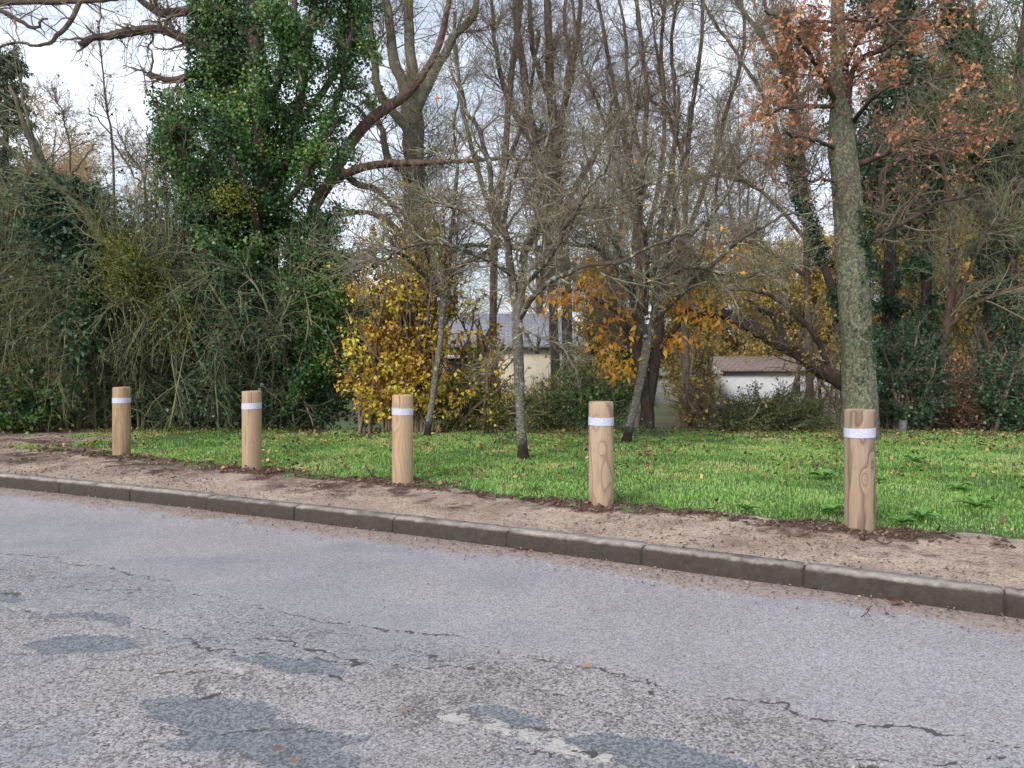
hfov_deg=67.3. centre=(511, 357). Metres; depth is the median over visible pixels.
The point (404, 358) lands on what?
yellow bush
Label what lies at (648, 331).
lawn tree
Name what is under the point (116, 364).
weeping shrub
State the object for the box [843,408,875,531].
bollard
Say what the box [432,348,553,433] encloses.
yellow shrub
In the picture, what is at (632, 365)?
distant wood
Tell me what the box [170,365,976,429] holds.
ground
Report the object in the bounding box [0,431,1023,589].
verge
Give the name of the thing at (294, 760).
fallen leaf
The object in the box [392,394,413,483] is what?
bollard
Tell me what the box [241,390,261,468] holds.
bollard
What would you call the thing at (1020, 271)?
yellow tree
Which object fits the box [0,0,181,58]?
overhanging tree
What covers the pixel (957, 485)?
lawn weed
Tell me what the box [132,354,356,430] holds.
dark bramble
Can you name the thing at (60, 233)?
mossy tree
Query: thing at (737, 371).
white cottage
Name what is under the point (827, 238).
yellow tree
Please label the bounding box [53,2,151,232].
sapling
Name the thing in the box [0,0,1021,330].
sky
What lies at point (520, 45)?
bare tree
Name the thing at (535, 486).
lawn weed
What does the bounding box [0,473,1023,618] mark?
kerb
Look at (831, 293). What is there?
ivy trunk tree
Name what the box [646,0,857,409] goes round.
bare tree
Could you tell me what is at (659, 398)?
pale outhouse
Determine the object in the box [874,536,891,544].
stick
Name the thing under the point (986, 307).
evergreen tree
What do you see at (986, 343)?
twiggy bush
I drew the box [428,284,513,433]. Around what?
yellow bush
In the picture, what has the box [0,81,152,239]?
golden tree
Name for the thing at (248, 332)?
weeping shrub
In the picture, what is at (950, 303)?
brown stem tree
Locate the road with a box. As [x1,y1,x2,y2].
[0,487,1023,767]
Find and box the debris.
[0,430,1023,764]
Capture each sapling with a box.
[18,65,124,428]
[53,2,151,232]
[93,95,158,270]
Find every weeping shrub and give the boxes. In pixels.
[0,112,167,429]
[0,157,270,433]
[0,198,319,427]
[53,112,291,431]
[128,188,393,433]
[148,225,454,429]
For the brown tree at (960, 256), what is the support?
on the ground at (664, 417)
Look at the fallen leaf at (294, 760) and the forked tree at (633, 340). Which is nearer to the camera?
the fallen leaf at (294, 760)
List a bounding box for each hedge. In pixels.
[0,340,81,433]
[697,372,840,432]
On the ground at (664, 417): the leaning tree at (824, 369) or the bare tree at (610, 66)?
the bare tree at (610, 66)
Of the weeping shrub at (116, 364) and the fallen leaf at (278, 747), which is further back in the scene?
the weeping shrub at (116, 364)
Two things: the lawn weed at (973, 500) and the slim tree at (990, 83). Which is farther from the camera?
the slim tree at (990, 83)
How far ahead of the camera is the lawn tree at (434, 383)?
11.67 m
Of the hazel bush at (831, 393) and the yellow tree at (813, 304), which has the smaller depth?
the hazel bush at (831, 393)
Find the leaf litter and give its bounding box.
[0,425,1023,530]
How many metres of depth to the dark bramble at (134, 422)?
13.05 m
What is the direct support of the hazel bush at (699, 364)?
on the ground at (664, 417)
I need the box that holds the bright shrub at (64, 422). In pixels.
[0,324,89,432]
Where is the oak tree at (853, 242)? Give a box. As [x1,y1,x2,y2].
[724,0,1020,439]
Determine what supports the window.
in the slate roof house
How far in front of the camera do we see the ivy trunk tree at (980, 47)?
13.29 m
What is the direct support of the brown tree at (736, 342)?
on the ground at (664, 417)
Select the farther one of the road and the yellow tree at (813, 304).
the yellow tree at (813, 304)
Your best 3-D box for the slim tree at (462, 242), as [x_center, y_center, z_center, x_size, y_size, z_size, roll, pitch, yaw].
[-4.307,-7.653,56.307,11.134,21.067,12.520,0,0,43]
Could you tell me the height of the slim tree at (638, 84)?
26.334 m
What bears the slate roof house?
on the ground at (664, 417)
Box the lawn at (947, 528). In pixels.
[4,430,1023,539]
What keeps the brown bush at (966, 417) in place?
on the lawn at (947, 528)
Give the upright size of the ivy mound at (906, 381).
2.293 m
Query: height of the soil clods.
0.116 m
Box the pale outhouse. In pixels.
[648,368,681,407]
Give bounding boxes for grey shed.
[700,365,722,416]
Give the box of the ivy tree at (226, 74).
[42,0,569,431]
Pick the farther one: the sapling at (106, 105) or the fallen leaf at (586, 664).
the sapling at (106, 105)
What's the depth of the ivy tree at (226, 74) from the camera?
12.88 m
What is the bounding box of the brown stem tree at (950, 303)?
[858,60,1023,430]
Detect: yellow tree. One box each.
[333,265,390,424]
[559,251,634,388]
[647,222,730,396]
[686,257,743,355]
[728,224,803,355]
[769,248,839,363]
[780,222,874,362]
[864,169,961,359]
[866,163,966,383]
[922,31,1023,394]
[957,187,1023,366]
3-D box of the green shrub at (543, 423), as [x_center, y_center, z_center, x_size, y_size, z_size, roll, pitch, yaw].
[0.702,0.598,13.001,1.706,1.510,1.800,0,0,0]
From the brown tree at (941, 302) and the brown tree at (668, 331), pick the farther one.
the brown tree at (668, 331)
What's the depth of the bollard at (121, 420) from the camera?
9.22 m
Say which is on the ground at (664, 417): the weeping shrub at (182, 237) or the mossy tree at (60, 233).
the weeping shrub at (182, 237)
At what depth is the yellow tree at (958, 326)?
23.78 m
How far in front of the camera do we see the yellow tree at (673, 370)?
25.66 m
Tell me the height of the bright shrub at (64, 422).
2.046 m
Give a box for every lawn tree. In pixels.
[302,27,728,459]
[329,46,530,436]
[484,55,840,442]
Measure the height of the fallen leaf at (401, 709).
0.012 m
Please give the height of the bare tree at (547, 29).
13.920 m
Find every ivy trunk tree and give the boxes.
[729,0,881,424]
[799,0,1023,429]
[858,0,1023,426]
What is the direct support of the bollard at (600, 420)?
on the verge
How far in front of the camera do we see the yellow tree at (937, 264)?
30.79 m
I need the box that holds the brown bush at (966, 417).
[918,343,995,430]
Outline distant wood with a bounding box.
[197,308,976,393]
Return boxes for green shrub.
[506,355,594,429]
[544,336,652,431]
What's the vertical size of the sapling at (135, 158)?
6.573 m
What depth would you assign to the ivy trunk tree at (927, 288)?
13.68 m
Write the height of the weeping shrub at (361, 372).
4.999 m
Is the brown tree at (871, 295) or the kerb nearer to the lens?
the kerb
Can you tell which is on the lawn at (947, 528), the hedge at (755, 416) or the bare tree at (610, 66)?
the hedge at (755, 416)
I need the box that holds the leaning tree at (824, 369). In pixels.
[638,245,878,407]
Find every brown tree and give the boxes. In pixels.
[611,279,667,392]
[644,264,701,364]
[717,211,791,355]
[774,232,829,337]
[813,191,873,362]
[826,145,954,369]
[869,211,978,382]
[943,184,1019,366]
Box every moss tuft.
[127,243,194,381]
[162,279,202,367]
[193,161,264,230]
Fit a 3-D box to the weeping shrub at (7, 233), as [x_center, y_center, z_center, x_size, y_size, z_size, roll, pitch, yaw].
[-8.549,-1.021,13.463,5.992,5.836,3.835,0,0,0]
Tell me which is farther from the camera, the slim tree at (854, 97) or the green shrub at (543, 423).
the slim tree at (854, 97)
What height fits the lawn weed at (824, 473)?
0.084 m
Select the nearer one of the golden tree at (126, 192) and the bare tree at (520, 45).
the bare tree at (520, 45)
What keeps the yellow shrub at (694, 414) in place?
on the lawn at (947, 528)
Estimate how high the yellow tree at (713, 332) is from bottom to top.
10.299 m
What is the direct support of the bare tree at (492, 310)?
on the ground at (664, 417)
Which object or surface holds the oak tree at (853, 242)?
on the lawn at (947, 528)
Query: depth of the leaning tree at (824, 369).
12.29 m
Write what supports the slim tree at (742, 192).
on the ground at (664, 417)
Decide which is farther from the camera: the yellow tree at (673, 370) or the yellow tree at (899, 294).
the yellow tree at (673, 370)
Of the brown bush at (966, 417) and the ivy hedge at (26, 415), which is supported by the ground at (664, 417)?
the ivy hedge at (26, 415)
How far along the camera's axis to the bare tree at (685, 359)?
18.43 m
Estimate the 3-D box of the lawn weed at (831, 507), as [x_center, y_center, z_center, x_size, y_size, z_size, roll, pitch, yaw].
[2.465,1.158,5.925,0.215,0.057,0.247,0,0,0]
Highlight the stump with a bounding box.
[898,418,906,431]
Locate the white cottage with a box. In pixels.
[707,356,841,412]
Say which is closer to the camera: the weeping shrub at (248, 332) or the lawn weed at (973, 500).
the lawn weed at (973, 500)
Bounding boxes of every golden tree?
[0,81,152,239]
[27,117,171,268]
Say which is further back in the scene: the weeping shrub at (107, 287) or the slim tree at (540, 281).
the slim tree at (540, 281)
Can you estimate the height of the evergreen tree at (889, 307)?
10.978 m
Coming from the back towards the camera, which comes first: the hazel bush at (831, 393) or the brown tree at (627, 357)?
the brown tree at (627, 357)
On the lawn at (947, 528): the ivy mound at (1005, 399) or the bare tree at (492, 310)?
the ivy mound at (1005, 399)
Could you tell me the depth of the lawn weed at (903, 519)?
5.48 m
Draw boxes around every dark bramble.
[63,372,173,430]
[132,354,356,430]
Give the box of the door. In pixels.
[793,375,801,393]
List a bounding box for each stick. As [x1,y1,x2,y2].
[463,486,495,499]
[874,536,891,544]
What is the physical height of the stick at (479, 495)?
0.051 m
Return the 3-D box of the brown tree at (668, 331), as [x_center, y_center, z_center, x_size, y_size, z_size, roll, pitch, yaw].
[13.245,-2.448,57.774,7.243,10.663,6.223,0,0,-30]
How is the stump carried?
on the lawn at (947, 528)
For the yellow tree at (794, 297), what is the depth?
45.09 m
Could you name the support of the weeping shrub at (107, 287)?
on the ground at (664, 417)
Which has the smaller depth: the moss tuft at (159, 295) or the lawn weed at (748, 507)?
the lawn weed at (748, 507)
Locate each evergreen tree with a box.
[791,0,958,427]
[951,98,1023,430]
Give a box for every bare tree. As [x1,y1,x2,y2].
[290,0,565,427]
[414,0,570,368]
[454,0,618,427]
[486,0,704,429]
[516,0,740,427]
[575,0,799,427]
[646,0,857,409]
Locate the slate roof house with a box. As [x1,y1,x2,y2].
[437,314,584,415]
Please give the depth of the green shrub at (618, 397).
12.59 m
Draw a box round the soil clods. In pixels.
[41,446,1015,547]
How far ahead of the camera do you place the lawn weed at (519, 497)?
6.40 m
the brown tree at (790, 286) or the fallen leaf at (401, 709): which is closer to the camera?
the fallen leaf at (401, 709)
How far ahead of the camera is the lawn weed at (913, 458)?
8.74 m
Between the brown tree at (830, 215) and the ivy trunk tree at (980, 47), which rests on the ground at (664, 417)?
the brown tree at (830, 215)
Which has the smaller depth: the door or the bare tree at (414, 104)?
the bare tree at (414, 104)
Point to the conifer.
(8, 77)
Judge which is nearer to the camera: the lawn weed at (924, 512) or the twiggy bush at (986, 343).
the lawn weed at (924, 512)
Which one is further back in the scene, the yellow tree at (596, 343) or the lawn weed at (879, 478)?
the yellow tree at (596, 343)
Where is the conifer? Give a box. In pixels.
[0,40,42,276]
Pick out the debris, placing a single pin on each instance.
(36, 496)
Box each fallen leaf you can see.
[273,745,283,750]
[287,757,299,763]
[397,707,409,712]
[581,663,592,666]
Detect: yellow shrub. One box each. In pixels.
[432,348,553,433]
[658,368,741,430]
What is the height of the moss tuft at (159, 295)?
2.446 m
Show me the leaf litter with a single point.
(1002, 519)
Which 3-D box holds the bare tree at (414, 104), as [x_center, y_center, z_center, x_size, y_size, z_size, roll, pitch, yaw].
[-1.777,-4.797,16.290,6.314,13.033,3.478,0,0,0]
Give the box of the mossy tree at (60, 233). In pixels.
[0,6,183,412]
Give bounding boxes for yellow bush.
[314,211,482,433]
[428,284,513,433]
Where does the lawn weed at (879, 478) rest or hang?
on the lawn at (947, 528)
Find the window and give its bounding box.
[447,358,482,387]
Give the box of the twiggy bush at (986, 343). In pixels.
[945,310,1023,430]
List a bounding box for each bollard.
[112,387,130,455]
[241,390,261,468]
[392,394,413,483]
[588,401,613,506]
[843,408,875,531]
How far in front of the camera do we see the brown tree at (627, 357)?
59.52 m
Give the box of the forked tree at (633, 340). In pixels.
[507,42,775,430]
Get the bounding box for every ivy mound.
[874,302,973,430]
[965,337,1023,430]
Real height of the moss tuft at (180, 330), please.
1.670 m
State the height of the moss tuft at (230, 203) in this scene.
1.076 m
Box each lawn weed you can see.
[511,494,528,498]
[521,481,542,488]
[735,503,758,509]
[808,468,835,477]
[818,504,843,511]
[876,476,888,480]
[888,515,916,522]
[903,455,926,460]
[907,508,939,517]
[947,481,974,489]
[952,495,994,506]
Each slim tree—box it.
[364,114,508,326]
[466,0,620,321]
[532,1,697,365]
[668,35,828,351]
[808,2,951,301]
[931,0,1022,382]
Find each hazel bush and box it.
[662,317,727,429]
[786,287,841,429]
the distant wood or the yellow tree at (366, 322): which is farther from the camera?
the distant wood
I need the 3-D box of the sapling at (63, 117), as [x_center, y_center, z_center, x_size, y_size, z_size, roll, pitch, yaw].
[-8.330,-1.980,14.582,1.279,7.105,1.663,0,0,40]

